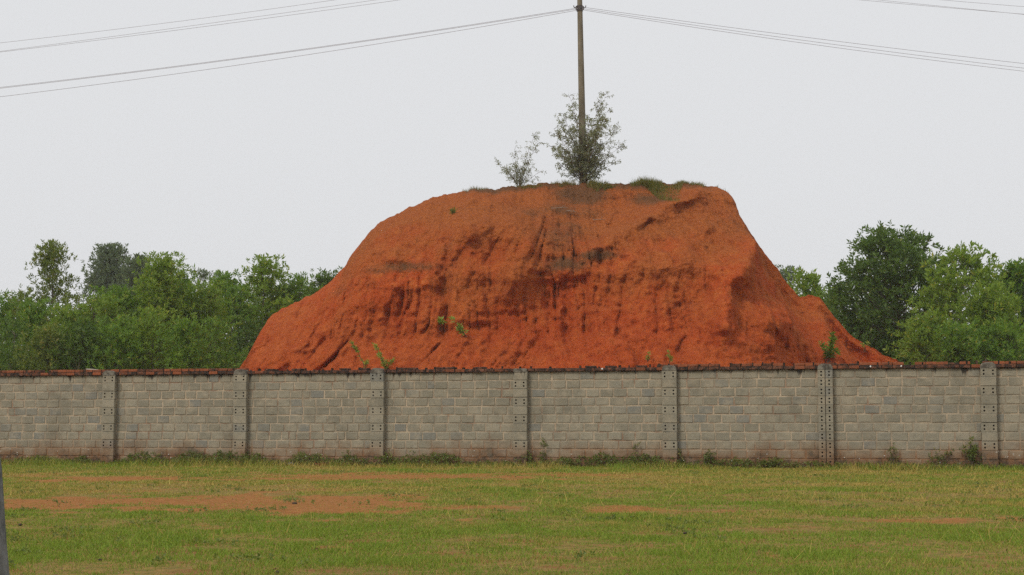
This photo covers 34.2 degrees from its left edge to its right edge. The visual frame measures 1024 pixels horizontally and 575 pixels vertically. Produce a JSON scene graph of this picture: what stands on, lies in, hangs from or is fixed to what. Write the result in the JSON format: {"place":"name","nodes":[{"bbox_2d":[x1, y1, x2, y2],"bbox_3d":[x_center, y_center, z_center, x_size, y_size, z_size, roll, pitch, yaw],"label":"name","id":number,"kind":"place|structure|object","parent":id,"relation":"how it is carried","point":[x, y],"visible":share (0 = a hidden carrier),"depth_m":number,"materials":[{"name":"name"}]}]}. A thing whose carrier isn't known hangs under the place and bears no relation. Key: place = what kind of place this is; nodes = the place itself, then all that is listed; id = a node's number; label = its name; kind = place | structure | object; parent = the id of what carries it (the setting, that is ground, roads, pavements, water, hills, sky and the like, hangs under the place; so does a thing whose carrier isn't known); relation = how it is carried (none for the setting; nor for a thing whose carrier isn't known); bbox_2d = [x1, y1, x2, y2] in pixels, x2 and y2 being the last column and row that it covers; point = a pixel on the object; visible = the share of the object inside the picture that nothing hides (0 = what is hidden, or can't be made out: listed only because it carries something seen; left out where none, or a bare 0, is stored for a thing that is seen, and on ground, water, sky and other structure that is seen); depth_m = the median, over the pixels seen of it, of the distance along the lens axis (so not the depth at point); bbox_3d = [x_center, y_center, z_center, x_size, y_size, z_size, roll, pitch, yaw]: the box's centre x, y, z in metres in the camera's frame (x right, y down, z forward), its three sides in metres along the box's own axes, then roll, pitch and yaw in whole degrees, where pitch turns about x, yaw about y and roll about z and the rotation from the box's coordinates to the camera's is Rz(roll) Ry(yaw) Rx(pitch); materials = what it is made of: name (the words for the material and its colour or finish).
{"place":"outdoors","nodes":[
{"label":"outdoors","id":0,"kind":"place"},
{"bbox_2d":[0,0,1023,345],"label":"sky","id":1,"kind":"structure","parent":0,"point":[299,158],"materials":[{"name":"grey"}]},
{"bbox_2d":[1,455,1023,574],"bbox_3d":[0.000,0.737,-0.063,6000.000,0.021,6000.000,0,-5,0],"label":"ground","id":2,"kind":"structure","parent":0,"point":[334,501],"depth_m":13.67,"materials":[{"name":"green plant"}]},
{"bbox_2d":[0,459,9,574],"bbox_3d":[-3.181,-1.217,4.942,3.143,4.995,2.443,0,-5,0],"label":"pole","id":3,"kind":"object","parent":2,"relation":"on","point":[4,566],"visible":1,"depth_m":5.43,"materials":[{"name":"grey wood"}]},
{"bbox_2d":[0,288,34,369],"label":"acacia tree","id":4,"kind":"object","parent":2,"relation":"on","point":[4,308],"visible":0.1,"depth_m":61.68,"materials":[{"name":"green plant"}]},
{"bbox_2d":[0,316,42,369],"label":"shrub","id":5,"kind":"object","parent":2,"relation":"on","point":[4,355],"visible":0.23,"depth_m":54.86,"materials":[{"name":"green plant"}]},
{"bbox_2d":[0,296,68,369],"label":"acacia tree","id":6,"kind":"object","parent":2,"relation":"on","point":[33,313],"visible":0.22,"depth_m":58.76,"materials":[{"name":"green plant"}]},
{"bbox_2d":[3,239,81,369],"bbox_3d":[-17.018,2.157,60.866,3.361,8.082,3.883,-2,-5,27],"label":"acacia tree","id":7,"kind":"object","parent":2,"relation":"on","point":[53,249],"visible":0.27,"depth_m":61.06,"materials":[{"name":"green plant"}]},
{"bbox_2d":[0,318,92,372],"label":"shrub","id":8,"kind":"object","parent":2,"relation":"on","point":[40,354],"visible":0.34,"depth_m":53.77,"materials":[{"name":"green plant"}]},
{"bbox_2d":[32,302,104,371],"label":"acacia tree","id":9,"kind":"object","parent":2,"relation":"on","point":[67,313],"visible":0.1,"depth_m":56.89,"materials":[{"name":"green plant"}]},
{"bbox_2d":[33,316,120,369],"bbox_3d":[-13.798,3.264,54.081,3.556,4.705,3.248,0,-5,0],"label":"shrub","id":10,"kind":"object","parent":2,"relation":"on","point":[84,340],"visible":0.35,"depth_m":53.84,"materials":[{"name":"green plant"}]},
{"bbox_2d":[33,292,125,368],"bbox_3d":[-15.174,3.091,58.926,4.117,5.874,3.777,0,-5,0],"label":"acacia tree","id":11,"kind":"object","parent":2,"relation":"on","point":[75,297],"visible":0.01,"depth_m":58.99,"materials":[{"name":"green plant"}]},
{"bbox_2d":[74,454,87,463],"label":"weed","id":12,"kind":"object","parent":2,"relation":"on","point":[83,459],"visible":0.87,"depth_m":35.41,"materials":[{"name":"green plant"}]},
{"bbox_2d":[61,293,130,368],"bbox_3d":[-14.388,3.058,57.886,3.343,5.768,3.522,-3,-6,32],"label":"acacia tree","id":13,"kind":"object","parent":2,"relation":"on","point":[102,302],"visible":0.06,"depth_m":58.00,"materials":[{"name":"green plant"}]},
{"bbox_2d":[76,242,132,354],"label":"acacia tree","id":14,"kind":"object","parent":2,"relation":"on","point":[103,274],"visible":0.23,"depth_m":117.86,"materials":[{"name":"green plant"}]},
{"bbox_2d":[68,313,159,369],"bbox_3d":[-12.980,3.211,53.963,3.101,4.792,3.353,-5,-7,43],"label":"shrub","id":15,"kind":"object","parent":2,"relation":"on","point":[114,341],"visible":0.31,"depth_m":53.76,"materials":[{"name":"green plant"}]},
{"bbox_2d":[84,283,168,368],"bbox_3d":[-14.123,2.979,60.058,4.165,6.289,3.741,1,-5,-13],"label":"acacia tree","id":16,"kind":"object","parent":2,"relation":"on","point":[126,303],"visible":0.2,"depth_m":59.89,"materials":[{"name":"green plant"}]},
{"bbox_2d":[108,253,163,366],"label":"acacia tree","id":17,"kind":"object","parent":2,"relation":"on","point":[127,274],"visible":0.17,"depth_m":113.78,"materials":[{"name":"green plant"}]},
{"bbox_2d":[115,304,186,368],"bbox_3d":[-12.025,3.132,54.931,3.650,5.114,3.402,0,-5,0],"label":"shrub","id":18,"kind":"object","parent":2,"relation":"on","point":[151,328],"visible":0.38,"depth_m":54.71,"materials":[{"name":"green plant"}]},
{"bbox_2d":[121,250,208,368],"bbox_3d":[-12.689,2.381,60.014,3.524,7.475,3.893,1,-5,-17],"label":"acacia tree","id":19,"kind":"object","parent":2,"relation":"on","point":[159,276],"visible":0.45,"depth_m":59.83,"materials":[{"name":"green plant"}]},
{"bbox_2d":[161,260,198,366],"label":"acacia tree","id":20,"kind":"object","parent":2,"relation":"on","point":[186,278],"visible":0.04,"depth_m":66.20,"materials":[{"name":"green plant"}]},
{"bbox_2d":[152,280,228,367],"bbox_3d":[-12.107,2.934,60.985,3.642,6.570,3.333,0,-5,0],"label":"acacia tree","id":21,"kind":"object","parent":2,"relation":"on","point":[189,296],"visible":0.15,"depth_m":60.90,"materials":[{"name":"green plant"}]},
{"bbox_2d":[152,316,235,368],"bbox_3d":[-10.443,3.253,53.848,2.999,4.696,3.023,0,-5,0],"label":"shrub","id":22,"kind":"object","parent":2,"relation":"on","point":[193,356],"visible":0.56,"depth_m":53.75,"materials":[{"name":"green plant"}]},
{"bbox_2d":[191,267,218,354],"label":"acacia tree","id":23,"kind":"object","parent":2,"relation":"on","point":[204,274],"visible":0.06,"depth_m":105.33,"materials":[{"name":"green plant"}]},
{"bbox_2d":[173,277,241,367],"bbox_3d":[-11.528,2.986,62.027,3.847,6.620,3.791,2,-5,-24],"label":"acacia tree","id":24,"kind":"object","parent":2,"relation":"on","point":[213,297],"visible":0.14,"depth_m":61.93,"materials":[{"name":"green plant"}]},
{"bbox_2d":[182,314,248,368],"bbox_3d":[-10.868,3.527,59.937,3.981,5.187,2.868,-4,-6,38],"label":"shrub","id":25,"kind":"object","parent":2,"relation":"on","point":[224,354],"visible":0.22,"depth_m":60.03,"materials":[{"name":"green plant"}]},
{"bbox_2d":[180,269,262,359],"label":"acacia tree","id":26,"kind":"object","parent":2,"relation":"on","point":[219,276],"visible":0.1,"depth_m":68.99,"materials":[{"name":"green plant"}]},
{"bbox_2d":[217,316,265,367],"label":"shrub","id":27,"kind":"object","parent":2,"relation":"on","point":[246,333],"visible":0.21,"depth_m":65.82,"materials":[{"name":"green plant"}]},
{"bbox_2d":[206,283,278,365],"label":"acacia tree","id":28,"kind":"object","parent":2,"relation":"on","point":[235,291],"visible":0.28,"depth_m":66.88,"materials":[{"name":"green plant"}]},
{"bbox_2d":[220,253,293,350],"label":"acacia tree","id":29,"kind":"object","parent":2,"relation":"on","point":[268,281],"visible":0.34,"depth_m":69.02,"materials":[{"name":"green plant"}]},
{"bbox_2d":[245,284,274,340],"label":"acacia tree","id":30,"kind":"object","parent":2,"relation":"on","point":[259,303],"visible":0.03,"depth_m":70.97,"materials":[{"name":"green plant"}]},
{"bbox_2d":[254,283,298,336],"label":"acacia tree","id":31,"kind":"object","parent":2,"relation":"on","point":[291,285],"visible":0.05,"depth_m":69.88,"materials":[{"name":"green plant"}]},
{"bbox_2d":[260,271,323,325],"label":"acacia tree","id":32,"kind":"object","parent":2,"relation":"on","point":[299,287],"visible":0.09,"depth_m":69.99,"materials":[{"name":"green plant"}]},
{"bbox_2d":[306,266,343,293],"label":"acacia tree","id":33,"kind":"object","parent":2,"relation":"on","point":[326,278],"visible":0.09,"depth_m":72.02,"materials":[{"name":"green plant"}]},
{"bbox_2d":[374,449,395,464],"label":"weed","id":34,"kind":"object","parent":2,"relation":"on","point":[384,458],"visible":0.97,"depth_m":33.73,"materials":[{"name":"green plant"}]},
{"bbox_2d":[0,360,1023,468],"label":"boundary wall","id":35,"kind":"structure","parent":2,"relation":"on","point":[832,413],"depth_m":33.18,"materials":[{"name":"grey concrete"}]},
{"bbox_2d":[1,450,1023,468],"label":"weeds","id":36,"kind":"object","parent":2,"relation":"on","point":[433,455],"visible":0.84,"depth_m":33.39,"materials":[{"name":"green plant"}]},
{"bbox_2d":[515,450,546,466],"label":"weed","id":37,"kind":"object","parent":2,"relation":"on","point":[529,459],"visible":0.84,"depth_m":33.05,"materials":[{"name":"green plant"}]},
{"bbox_2d":[538,438,548,461],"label":"weed","id":38,"kind":"object","parent":2,"relation":"on","point":[544,446],"visible":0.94,"depth_m":33.02,"materials":[{"name":"green plant"}]},
{"bbox_2d":[240,182,897,370],"bbox_3d":[2.989,0.988,56.045,27.738,9.768,22.314,0,-5,0],"label":"mound","id":39,"kind":"object","parent":2,"relation":"on","point":[511,277],"visible":0.55,"depth_m":50.60,"materials":[{"name":"orange soil"}]},
{"bbox_2d":[350,341,368,367],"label":"sapling","id":40,"kind":"object","parent":39,"relation":"on","point":[366,362],"visible":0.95,"depth_m":49.00,"materials":[{"name":"green plant"}]},
{"bbox_2d":[372,343,394,368],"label":"sapling","id":41,"kind":"object","parent":39,"relation":"on","point":[378,355],"visible":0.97,"depth_m":48.47,"materials":[{"name":"green plant"}]},
{"bbox_2d":[437,316,446,330],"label":"sapling","id":42,"kind":"object","parent":39,"relation":"on","point":[440,321],"visible":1,"depth_m":49.55,"materials":[{"name":"green plant"}]},
{"bbox_2d":[448,315,468,336],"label":"sapling","id":43,"kind":"object","parent":39,"relation":"on","point":[460,328],"visible":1,"depth_m":48.87,"materials":[{"name":"green plant"}]},
{"bbox_2d":[494,131,545,185],"bbox_3d":[0.303,-4.517,58.964,1.799,2.356,1.395,1,-5,-13],"label":"wispy bush","id":44,"kind":"object","parent":39,"relation":"on","point":[516,176],"visible":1,"depth_m":58.87,"materials":[{"name":"green plant"}]},
{"bbox_2d":[573,0,586,183],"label":"utility pole","id":45,"kind":"object","parent":39,"relation":"on","point":[581,83],"visible":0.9,"depth_m":59.49,"materials":[{"name":"concrete"}]},
{"bbox_2d":[2,0,331,42],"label":"overhead wire","id":46,"kind":"object","parent":45,"relation":"attached to","point":[170,22],"visible":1,"depth_m":61.53,"materials":[{"name":"silver metal"}]},
{"bbox_2d":[5,0,372,50],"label":"overhead wire","id":47,"kind":"object","parent":45,"relation":"attached to","point":[194,25],"visible":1,"depth_m":61.32,"materials":[{"name":"silver metal"}]},
{"bbox_2d":[4,0,395,51],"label":"overhead wire","id":48,"kind":"object","parent":45,"relation":"attached to","point":[203,26],"visible":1,"depth_m":61.36,"materials":[{"name":"silver metal"}]},
{"bbox_2d":[0,8,574,87],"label":"overhead wire","id":49,"kind":"object","parent":45,"relation":"attached to","point":[292,50],"visible":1,"depth_m":60.82,"materials":[{"name":"silver metal"}]},
{"bbox_2d":[1,10,576,96],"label":"overhead wire","id":50,"kind":"object","parent":45,"relation":"attached to","point":[294,56],"visible":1,"depth_m":60.71,"materials":[{"name":"silver metal"}]},
{"bbox_2d":[5,9,574,87],"bbox_3d":[-15.810,-8.064,61.441,36.568,3.507,0.073,-1,-5,6],"label":"overhead wire","id":51,"kind":"object","parent":45,"relation":"attached to","point":[292,51],"visible":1,"depth_m":60.63,"materials":[{"name":"silver metal"}]},
{"bbox_2d":[582,8,1019,67],"bbox_3d":[20.981,-8.237,61.713,37.250,3.141,0.089,1,-5,-7],"label":"overhead wire","id":52,"kind":"object","parent":45,"relation":"attached to","point":[804,40],"visible":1,"depth_m":60.53,"materials":[{"name":"silver metal"}]},
{"bbox_2d":[585,10,1018,70],"bbox_3d":[20.980,-8.225,61.688,37.260,3.051,0.091,1,-5,-7],"label":"overhead wire","id":53,"kind":"object","parent":45,"relation":"attached to","point":[798,42],"visible":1,"depth_m":60.45,"materials":[{"name":"silver metal"}]},
{"bbox_2d":[584,7,1023,63],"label":"overhead wire","id":54,"kind":"object","parent":45,"relation":"attached to","point":[801,36],"visible":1,"depth_m":60.58,"materials":[{"name":"silver metal"}]},
{"bbox_2d":[865,0,1017,13],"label":"overhead wire","id":55,"kind":"object","parent":45,"relation":"attached to","point":[934,6],"visible":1,"depth_m":61.33,"materials":[{"name":"silver metal"}]},
{"bbox_2d":[882,0,1023,14],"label":"overhead wire","id":56,"kind":"object","parent":45,"relation":"attached to","point":[945,6],"visible":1,"depth_m":61.31,"materials":[{"name":"silver metal"}]},
{"bbox_2d":[546,91,626,184],"bbox_3d":[2.635,-5.254,59.132,2.914,3.600,2.409,0,-5,0],"label":"tree","id":57,"kind":"object","parent":39,"relation":"on","point":[582,170],"visible":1,"depth_m":59.00,"materials":[{"name":"green plant"}]},
{"bbox_2d":[666,350,672,362],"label":"sapling","id":58,"kind":"object","parent":39,"relation":"on","point":[669,355],"visible":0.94,"depth_m":47.17,"materials":[{"name":"green plant"}]},
{"bbox_2d":[818,331,840,362],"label":"sapling","id":59,"kind":"object","parent":39,"relation":"on","point":[829,353],"visible":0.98,"depth_m":54.04,"materials":[{"name":"green plant"}]},
{"bbox_2d":[860,340,869,351],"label":"sapling","id":60,"kind":"object","parent":39,"relation":"on","point":[867,343],"visible":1,"depth_m":57.65,"materials":[{"name":"green plant"}]},
{"bbox_2d":[632,442,643,462],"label":"weed","id":61,"kind":"object","parent":2,"relation":"on","point":[633,447],"visible":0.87,"depth_m":32.58,"materials":[{"name":"green plant"}]},
{"bbox_2d":[671,448,684,465],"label":"weed","id":62,"kind":"object","parent":2,"relation":"on","point":[680,458],"visible":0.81,"depth_m":32.36,"materials":[{"name":"green plant"}]},
{"bbox_2d":[700,449,716,465],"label":"weed","id":63,"kind":"object","parent":2,"relation":"on","point":[708,457],"visible":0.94,"depth_m":32.22,"materials":[{"name":"green plant"}]},
{"bbox_2d":[754,455,777,467],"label":"weed","id":64,"kind":"object","parent":2,"relation":"on","point":[764,464],"visible":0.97,"depth_m":31.94,"materials":[{"name":"green plant"}]},
{"bbox_2d":[775,264,802,293],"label":"acacia tree","id":65,"kind":"object","parent":2,"relation":"on","point":[783,274],"visible":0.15,"depth_m":112.31,"materials":[{"name":"green plant"}]},
{"bbox_2d":[783,266,838,314],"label":"acacia tree","id":66,"kind":"object","parent":2,"relation":"on","point":[807,283],"visible":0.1,"depth_m":70.04,"materials":[{"name":"green plant"}]},
{"bbox_2d":[818,284,860,333],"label":"acacia tree","id":67,"kind":"object","parent":2,"relation":"on","point":[832,287],"visible":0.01,"depth_m":71.05,"materials":[{"name":"green plant"}]},
{"bbox_2d":[847,322,885,347],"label":"shrub","id":68,"kind":"object","parent":2,"relation":"on","point":[864,330],"visible":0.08,"depth_m":66.63,"materials":[{"name":"green plant"}]},
{"bbox_2d":[854,290,906,326],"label":"acacia tree","id":69,"kind":"object","parent":2,"relation":"on","point":[868,302],"visible":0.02,"depth_m":71.78,"materials":[{"name":"green plant"}]},
{"bbox_2d":[872,324,909,363],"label":"shrub","id":70,"kind":"object","parent":2,"relation":"on","point":[891,339],"visible":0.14,"depth_m":65.75,"materials":[{"name":"green plant"}]},
{"bbox_2d":[822,220,960,363],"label":"acacia tree","id":71,"kind":"object","parent":2,"relation":"on","point":[887,260],"visible":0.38,"depth_m":65.45,"materials":[{"name":"green plant"}]},
{"bbox_2d":[886,443,898,462],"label":"weed","id":72,"kind":"object","parent":2,"relation":"on","point":[892,460],"visible":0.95,"depth_m":31.40,"materials":[{"name":"green plant"}]},
{"bbox_2d":[882,307,950,364],"bbox_3d":[14.494,3.285,57.991,3.013,5.332,3.475,0,-5,0],"label":"shrub","id":73,"kind":"object","parent":2,"relation":"on","point":[923,329],"visible":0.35,"depth_m":57.80,"materials":[{"name":"green plant"}]},
{"bbox_2d":[927,447,954,467],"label":"weed","id":74,"kind":"object","parent":2,"relation":"on","point":[938,457],"visible":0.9,"depth_m":31.20,"materials":[{"name":"green plant"}]},
{"bbox_2d":[911,317,1006,363],"bbox_3d":[15.036,3.357,55.893,3.142,4.839,3.042,4,-6,-37],"label":"shrub","id":75,"kind":"object","parent":2,"relation":"on","point":[957,345],"visible":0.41,"depth_m":55.69,"materials":[{"name":"green plant"}]},
{"bbox_2d":[895,240,1023,362],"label":"acacia tree","id":76,"kind":"object","parent":2,"relation":"on","point":[952,289],"visible":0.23,"depth_m":60.87,"materials":[{"name":"green plant"}]},
{"bbox_2d":[959,436,981,466],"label":"weed","id":77,"kind":"object","parent":2,"relation":"on","point":[971,451],"visible":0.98,"depth_m":31.06,"materials":[{"name":"green plant"}]},
{"bbox_2d":[941,278,1023,363],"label":"acacia tree","id":78,"kind":"object","parent":2,"relation":"on","point":[987,304],"visible":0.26,"depth_m":57.84,"materials":[{"name":"green plant"}]},
{"bbox_2d":[971,314,1023,363],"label":"shrub","id":79,"kind":"object","parent":2,"relation":"on","point":[1002,332],"visible":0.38,"depth_m":55.75,"materials":[{"name":"green plant"}]},
{"bbox_2d":[991,257,1023,360],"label":"acacia tree","id":80,"kind":"object","parent":2,"relation":"on","point":[1014,271],"visible":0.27,"depth_m":61.83,"materials":[{"name":"green plant"}]},
{"bbox_2d":[462,175,728,201],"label":"dry grass","id":81,"kind":"structure","parent":0,"point":[650,184],"depth_m":58.32,"materials":[{"name":"green plant"}]}
]}

